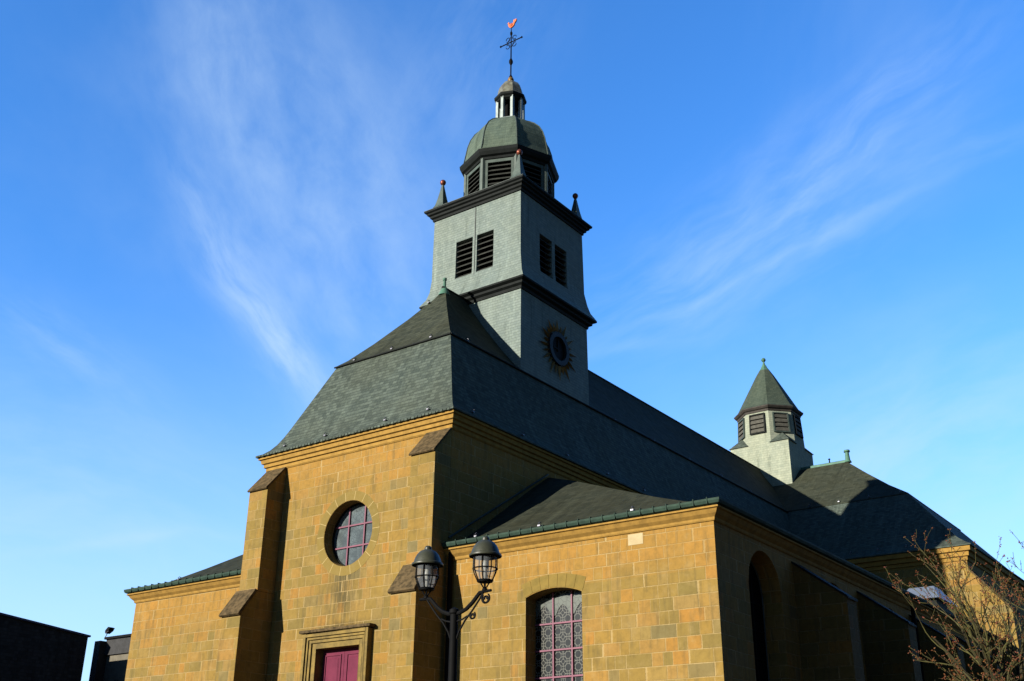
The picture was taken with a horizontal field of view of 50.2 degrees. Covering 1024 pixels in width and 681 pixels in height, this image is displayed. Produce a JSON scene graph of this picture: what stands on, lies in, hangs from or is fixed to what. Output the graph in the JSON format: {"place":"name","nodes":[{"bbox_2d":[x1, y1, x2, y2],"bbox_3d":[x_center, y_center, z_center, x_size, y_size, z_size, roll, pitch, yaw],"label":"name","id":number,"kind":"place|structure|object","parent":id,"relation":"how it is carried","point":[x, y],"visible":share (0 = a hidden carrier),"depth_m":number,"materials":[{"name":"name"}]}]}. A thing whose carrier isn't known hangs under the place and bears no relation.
{"place":"outdoors","nodes":[
{"label":"outdoors","id":0,"kind":"place"},
{"bbox_2d":[89,634,130,680],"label":"rendered building","id":1,"kind":"structure","parent":0,"point":[110,658],"depth_m":46.96,"materials":[{"name":"black metal"}]},
{"bbox_2d":[105,627,114,636],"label":"floodlight","id":2,"kind":"object","parent":1,"relation":"on","point":[108,630],"visible":1,"depth_m":47.35,"materials":[{"name":"black metal"}]},
{"bbox_2d":[0,0,1023,680],"label":"sky","id":3,"kind":"structure","parent":0,"point":[209,209],"materials":[{"name":"blue"}]},
{"bbox_2d":[124,19,1023,680],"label":"church","id":4,"kind":"structure","parent":0,"point":[464,411],"depth_m":33.42,"materials":[{"name":"stone"}]},
{"bbox_2d":[317,491,379,575],"bbox_3d":[-4.789,5.824,32.843,2.560,2.560,0.434,-16,-29,33],"label":"rose window","id":5,"kind":"structure","parent":4,"relation":"in","point":[353,530],"depth_m":32.99,"materials":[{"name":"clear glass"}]},
{"bbox_2d":[521,573,585,680],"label":"aisle window","id":6,"kind":"structure","parent":4,"relation":"in","point":[559,645],"depth_m":27.71,"materials":[{"name":"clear glass"}]},
{"bbox_2d":[749,561,769,680],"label":"side window","id":7,"kind":"structure","parent":4,"relation":"in","point":[756,597],"depth_m":27.70,"materials":[{"name":"black glass"}]},
{"label":"ground","id":8,"kind":"structure","parent":0,"visible":0},
{"bbox_2d":[0,612,90,680],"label":"slate clad building","id":9,"kind":"structure","parent":8,"relation":"on","point":[30,650],"depth_m":42.92,"materials":[{"name":"black"}]},
{"bbox_2d":[884,528,1023,680],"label":"bare tree","id":10,"kind":"object","parent":8,"relation":"on","point":[984,643],"visible":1,"depth_m":25.54,"materials":[{"name":"brown plant"}]},
{"label":"pavement","id":11,"kind":"structure","parent":0,"visible":0},
{"bbox_2d":[411,536,501,680],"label":"street lamp","id":12,"kind":"object","parent":11,"relation":"on","point":[485,549],"visible":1,"depth_m":15.68,"materials":[{"name":"black metal"}]}
]}

